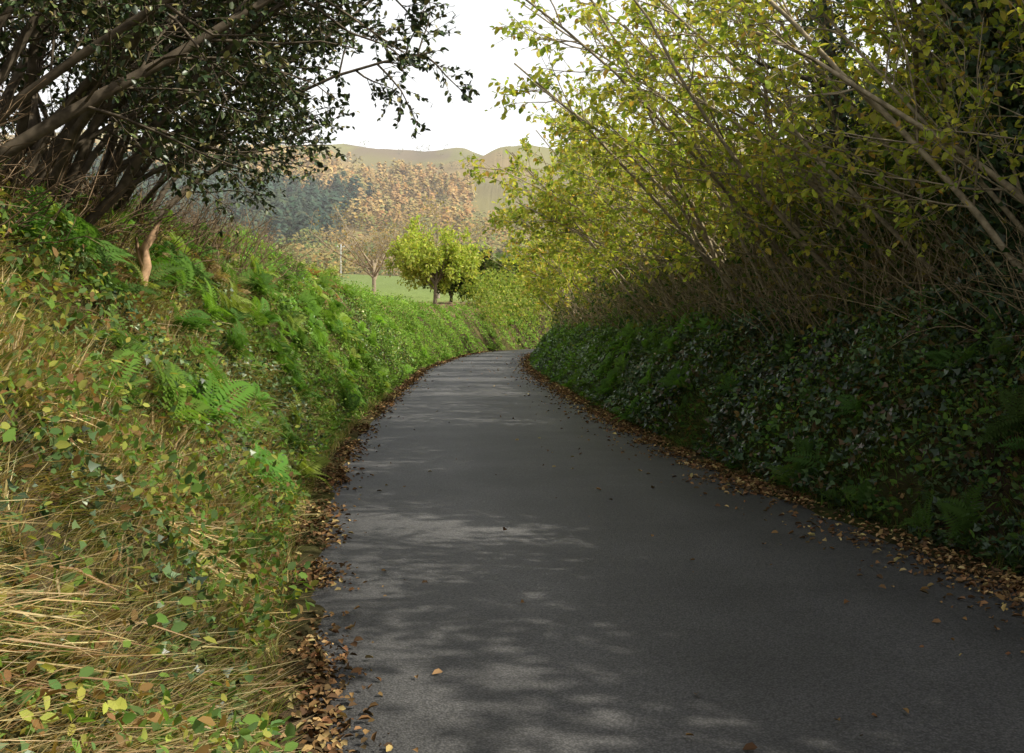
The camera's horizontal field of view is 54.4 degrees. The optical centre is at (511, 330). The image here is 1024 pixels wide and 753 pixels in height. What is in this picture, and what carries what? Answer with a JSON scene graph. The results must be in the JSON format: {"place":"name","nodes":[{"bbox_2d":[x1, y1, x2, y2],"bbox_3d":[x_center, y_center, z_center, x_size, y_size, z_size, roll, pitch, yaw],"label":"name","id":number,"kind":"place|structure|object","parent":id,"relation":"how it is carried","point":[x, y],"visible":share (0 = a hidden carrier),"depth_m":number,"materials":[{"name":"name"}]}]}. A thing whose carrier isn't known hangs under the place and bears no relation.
{"place":"outdoors","nodes":[
{"label":"outdoors","id":0,"kind":"place"},
{"bbox_2d":[0,0,932,154],"label":"sky","id":1,"kind":"structure","parent":0,"point":[460,123],"materials":[{"name":"white"}]},
{"bbox_2d":[0,129,1023,752],"bbox_3d":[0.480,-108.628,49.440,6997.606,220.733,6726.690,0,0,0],"label":"ground","id":2,"kind":"structure","parent":0,"point":[486,195],"depth_m":8.20,"materials":[{"name":"green plant"}]},
{"bbox_2d":[124,219,161,308],"bbox_3d":[-3.360,-0.561,9.055,0.350,0.917,0.141,0,0,0],"label":"tree stump","id":3,"kind":"object","parent":2,"relation":"on","point":[143,256],"visible":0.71,"depth_m":9.03,"materials":[{"name":"brown wood"}]},
{"bbox_2d":[0,78,320,293],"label":"bramble stems","id":4,"kind":"object","parent":2,"relation":"on","point":[142,214],"visible":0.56,"depth_m":10.22,"materials":[{"name":"brown plant"}]},
{"bbox_2d":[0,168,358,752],"bbox_3d":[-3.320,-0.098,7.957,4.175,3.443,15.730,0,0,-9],"label":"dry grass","id":5,"kind":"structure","parent":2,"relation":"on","point":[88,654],"depth_m":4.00,"materials":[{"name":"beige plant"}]},
{"bbox_2d":[0,188,358,323],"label":"dead bracken","id":6,"kind":"object","parent":2,"relation":"on","point":[129,261],"visible":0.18,"depth_m":11.48,"materials":[{"name":"brown plant"}]},
{"bbox_2d":[0,1,359,222],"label":"holly tree","id":7,"kind":"object","parent":2,"relation":"on","point":[233,176],"visible":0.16,"depth_m":13.24,"materials":[{"name":"green plant"}]},
{"bbox_2d":[2,143,373,244],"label":"conifer forest","id":8,"kind":"object","parent":2,"relation":"on","point":[294,207],"visible":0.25,"depth_m":445.10,"materials":[{"name":"green plant"}]},
{"bbox_2d":[0,187,389,752],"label":"grass","id":9,"kind":"structure","parent":2,"relation":"on","point":[336,443],"depth_m":4.24,"materials":[{"name":"green plant"}]},
{"bbox_2d":[0,158,397,557],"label":"fern","id":10,"kind":"object","parent":2,"relation":"on","point":[238,339],"visible":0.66,"depth_m":9.60,"materials":[{"name":"green plant"}]},
{"bbox_2d":[0,193,417,752],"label":"bank ivy","id":11,"kind":"object","parent":2,"relation":"on","point":[92,466],"visible":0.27,"depth_m":3.97,"materials":[{"name":"green plant"}]},
{"bbox_2d":[0,0,446,239],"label":"holly tree","id":12,"kind":"object","parent":2,"relation":"on","point":[130,52],"visible":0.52,"depth_m":8.43,"materials":[{"name":"green plant"}]},
{"bbox_2d":[0,0,448,208],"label":"holly tree","id":13,"kind":"object","parent":2,"relation":"on","point":[93,98],"visible":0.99,"depth_m":6.50,"materials":[{"name":"green plant"}]},
{"bbox_2d":[0,0,479,220],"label":"holly tree","id":14,"kind":"object","parent":2,"relation":"on","point":[270,129],"visible":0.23,"depth_m":10.63,"materials":[{"name":"green plant"}]},
{"bbox_2d":[0,134,479,235],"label":"larch forest","id":15,"kind":"object","parent":2,"relation":"on","point":[416,185],"visible":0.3,"depth_m":563.48,"materials":[{"name":"orange plant"}]},
{"bbox_2d":[0,161,554,752],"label":"bank herbs","id":16,"kind":"object","parent":2,"relation":"on","point":[156,717],"visible":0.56,"depth_m":4.64,"materials":[{"name":"green plant"}]},
{"bbox_2d":[55,127,570,168],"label":"ridge hedgerow","id":17,"kind":"object","parent":2,"relation":"on","point":[416,150],"visible":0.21,"depth_m":953.38,"materials":[{"name":"plant"}]},
{"bbox_2d":[298,259,340,281],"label":"willow shrub","id":18,"kind":"object","parent":2,"relation":"on","point":[336,267],"visible":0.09,"depth_m":152.71,"materials":[{"name":"green plant"}]},
{"bbox_2d":[177,219,531,277],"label":"distant trees","id":19,"kind":"object","parent":2,"relation":"on","point":[305,248],"visible":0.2,"depth_m":351.13,"materials":[{"name":"brown plant"}]},
{"bbox_2d":[305,203,417,295],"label":"bare tree","id":20,"kind":"object","parent":2,"relation":"on","point":[379,259],"visible":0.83,"depth_m":100.84,"materials":[{"name":"brown plant"}]},
{"bbox_2d":[230,232,543,405],"bbox_3d":[-0.439,-0.683,62.054,13.906,4.472,87.364,0,0,12],"label":"fern","id":21,"kind":"object","parent":2,"relation":"on","point":[372,338],"visible":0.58,"depth_m":28.41,"materials":[{"name":"green plant"}]},
{"bbox_2d":[329,198,534,253],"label":"distant woodland","id":22,"kind":"object","parent":2,"relation":"on","point":[372,218],"visible":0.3,"depth_m":440.94,"materials":[{"name":"brown plant"}]},
{"bbox_2d":[384,191,481,298],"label":"bare tree","id":23,"kind":"object","parent":2,"relation":"on","point":[437,237],"visible":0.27,"depth_m":127.18,"materials":[{"name":"brown plant"}]},
{"bbox_2d":[384,214,485,304],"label":"field maple tree","id":24,"kind":"object","parent":2,"relation":"on","point":[448,261],"visible":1,"depth_m":79.78,"materials":[{"name":"green plant"}]},
{"bbox_2d":[422,256,479,301],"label":"oak tree","id":25,"kind":"object","parent":2,"relation":"on","point":[425,285],"visible":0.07,"depth_m":105.56,"materials":[{"name":"green plant"}]},
{"bbox_2d":[446,248,533,302],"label":"oak tree","id":26,"kind":"object","parent":2,"relation":"on","point":[486,264],"visible":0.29,"depth_m":91.77,"materials":[{"name":"green plant"}]},
{"bbox_2d":[478,249,528,289],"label":"oak tree","id":27,"kind":"object","parent":2,"relation":"on","point":[505,256],"visible":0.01,"depth_m":107.61,"materials":[{"name":"green plant"}]},
{"bbox_2d":[493,253,537,300],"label":"tree","id":28,"kind":"object","parent":2,"relation":"on","point":[512,283],"visible":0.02,"depth_m":98.71,"materials":[{"name":"green plant"}]},
{"bbox_2d":[445,266,609,346],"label":"hedge","id":29,"kind":"object","parent":2,"relation":"on","point":[498,296],"visible":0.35,"depth_m":85.85,"materials":[{"name":"green plant"}]},
{"bbox_2d":[478,232,579,313],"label":"hazel tree","id":30,"kind":"object","parent":2,"relation":"on","point":[509,268],"visible":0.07,"depth_m":59.23,"materials":[{"name":"green plant"}]},
{"bbox_2d":[507,240,570,322],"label":"hazel tree","id":31,"kind":"object","parent":2,"relation":"on","point":[519,266],"depth_m":67.70,"materials":[{"name":"green plant"}]},
{"bbox_2d":[492,183,592,317],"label":"hazel tree","id":32,"kind":"object","parent":2,"relation":"on","point":[527,282],"visible":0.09,"depth_m":45.13,"materials":[{"name":"green plant"}]},
{"bbox_2d":[500,168,601,322],"bbox_3d":[1.509,-3.223,39.730,4.454,6.360,6.141,0,0,-30],"label":"hazel tree","id":33,"kind":"object","parent":2,"relation":"on","point":[536,283],"visible":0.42,"depth_m":38.69,"materials":[{"name":"green plant"}]},
{"bbox_2d":[521,213,589,318],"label":"hazel tree","id":34,"kind":"object","parent":2,"relation":"on","point":[555,275],"visible":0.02,"depth_m":51.32,"materials":[{"name":"green plant"}]},
{"bbox_2d":[482,76,640,313],"bbox_3d":[1.567,-3.819,29.057,4.635,7.135,3.820,0,0,-31],"label":"hazel tree","id":35,"kind":"object","parent":2,"relation":"on","point":[502,222],"visible":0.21,"depth_m":28.93,"materials":[{"name":"green plant"}]},
{"bbox_2d":[458,104,668,315],"bbox_3d":[2.204,-3.275,25.939,4.673,6.424,6.087,0,0,37],"label":"hazel tree","id":36,"kind":"object","parent":2,"relation":"on","point":[584,230],"visible":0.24,"depth_m":25.18,"materials":[{"name":"green plant"}]},
{"bbox_2d":[109,351,1023,752],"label":"fallen leaves","id":37,"kind":"object","parent":2,"relation":"on","point":[329,713],"visible":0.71,"depth_m":6.92,"materials":[{"name":"brown plant"}]},
{"bbox_2d":[501,140,635,319],"bbox_3d":[1.805,-3.235,34.087,4.865,6.393,4.663,0,0,-17],"label":"hazel tree","id":38,"kind":"object","parent":2,"relation":"on","point":[549,265],"visible":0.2,"depth_m":33.39,"materials":[{"name":"green plant"}]},
{"bbox_2d":[459,80,717,310],"bbox_3d":[2.012,-2.808,21.727,4.670,5.298,4.867,0,0,33],"label":"hazel tree","id":39,"kind":"object","parent":2,"relation":"on","point":[556,214],"visible":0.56,"depth_m":21.67,"materials":[{"name":"green plant"}]},
{"bbox_2d":[527,301,731,420],"bbox_3d":[2.347,0.392,46.617,3.560,2.508,63.644,0,0,1],"label":"fern","id":40,"kind":"object","parent":2,"relation":"on","point":[611,378],"visible":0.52,"depth_m":20.74,"materials":[{"name":"green plant"}]},
{"bbox_2d":[485,0,789,309],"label":"hazel tree","id":41,"kind":"object","parent":2,"relation":"on","point":[707,230],"visible":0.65,"depth_m":16.19,"materials":[{"name":"green plant"}]},
{"bbox_2d":[571,0,768,306],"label":"hazel tree","id":42,"kind":"object","parent":2,"relation":"on","point":[649,243],"visible":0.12,"depth_m":19.32,"materials":[{"name":"green plant"}]},
{"bbox_2d":[489,0,875,313],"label":"hazel tree","id":43,"kind":"object","parent":2,"relation":"on","point":[711,177],"visible":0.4,"depth_m":14.21,"materials":[{"name":"green plant"}]},
{"bbox_2d":[676,43,794,173],"bbox_3d":[7.350,-3.883,26.062,5.641,7.671,5.359,0,0,-44],"label":"hazel tree","id":44,"kind":"object","parent":2,"relation":"on","point":[680,51],"visible":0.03,"depth_m":26.37,"materials":[{"name":"green plant"}]},
{"bbox_2d":[498,0,1016,296],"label":"hazel tree","id":45,"kind":"object","parent":2,"relation":"on","point":[751,177],"visible":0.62,"depth_m":12.24,"materials":[{"name":"green plant"}]},
{"bbox_2d":[529,267,1023,574],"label":"bank ivy","id":46,"kind":"object","parent":2,"relation":"on","point":[974,544],"visible":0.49,"depth_m":10.28,"materials":[{"name":"green plant"}]},
{"bbox_2d":[529,281,1023,573],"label":"bank herbs","id":47,"kind":"object","parent":2,"relation":"on","point":[877,464],"visible":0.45,"depth_m":9.79,"materials":[{"name":"green plant"}]},
{"bbox_2d":[540,274,1023,573],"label":"grass","id":48,"kind":"structure","parent":2,"relation":"on","point":[821,500],"depth_m":9.36,"materials":[{"name":"green plant"}]},
{"bbox_2d":[543,133,1023,362],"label":"bramble stems","id":49,"kind":"object","parent":2,"relation":"on","point":[917,277],"visible":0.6,"depth_m":12.09,"materials":[{"name":"brown plant"}]},
{"bbox_2d":[548,140,1023,459],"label":"hedge","id":50,"kind":"object","parent":2,"relation":"on","point":[862,244],"visible":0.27,"depth_m":12.74,"materials":[{"name":"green plant"}]},
{"bbox_2d":[586,0,1023,287],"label":"hazel tree","id":51,"kind":"object","parent":2,"relation":"on","point":[849,5],"visible":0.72,"depth_m":9.86,"materials":[{"name":"green plant"}]},
{"bbox_2d":[586,324,1023,543],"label":"fern","id":52,"kind":"object","parent":2,"relation":"on","point":[952,508],"visible":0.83,"depth_m":8.51,"materials":[{"name":"green plant"}]},
{"bbox_2d":[747,0,866,148],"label":"hazel tree","id":53,"kind":"object","parent":2,"relation":"on","point":[801,83],"visible":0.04,"depth_m":19.89,"materials":[{"name":"green plant"}]},
{"bbox_2d":[633,45,1021,304],"bbox_3d":[5.221,-1.847,19.843,3.890,4.017,20.758,0,0,-3],"label":"hedge","id":54,"kind":"object","parent":2,"relation":"on","point":[885,130],"visible":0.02,"depth_m":13.84,"materials":[{"name":"green plant"}]},
{"bbox_2d":[721,0,943,311],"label":"ivy clad tree","id":55,"kind":"object","parent":2,"relation":"on","point":[836,100],"visible":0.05,"depth_m":13.68,"materials":[{"name":"green plant"}]},
{"bbox_2d":[665,0,1023,279],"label":"hazel tree","id":56,"kind":"object","parent":2,"relation":"on","point":[876,102],"visible":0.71,"depth_m":8.56,"materials":[{"name":"green plant"}]},
{"bbox_2d":[802,0,893,206],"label":"hazel tree","id":57,"kind":"object","parent":2,"relation":"on","point":[867,45],"visible":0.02,"depth_m":16.29,"materials":[{"name":"green plant"}]},
{"bbox_2d":[860,0,1023,280],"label":"tree","id":58,"kind":"object","parent":2,"relation":"on","point":[926,31],"visible":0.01,"depth_m":13.29,"materials":[{"name":"green plant"}]},
{"bbox_2d":[893,0,1023,330],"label":"ivy clad tree","id":59,"kind":"object","parent":2,"relation":"on","point":[998,160],"visible":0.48,"depth_m":8.91,"materials":[{"name":"green plant"}]},
{"bbox_2d":[899,0,1023,184],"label":"hazel tree","id":60,"kind":"object","parent":2,"relation":"on","point":[1012,178],"visible":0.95,"depth_m":7.83,"materials":[{"name":"green plant"}]},
{"bbox_2d":[311,349,1023,752],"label":"road","id":61,"kind":"structure","parent":0,"point":[619,629],"depth_m":5.63,"materials":[{"name":"grey asphalt"}]},
{"bbox_2d":[854,0,912,146],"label":"hazel tree","id":62,"kind":"object","parent":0,"point":[879,17],"visible":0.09,"depth_m":15.37,"materials":[{"name":"green plant"}]}
]}

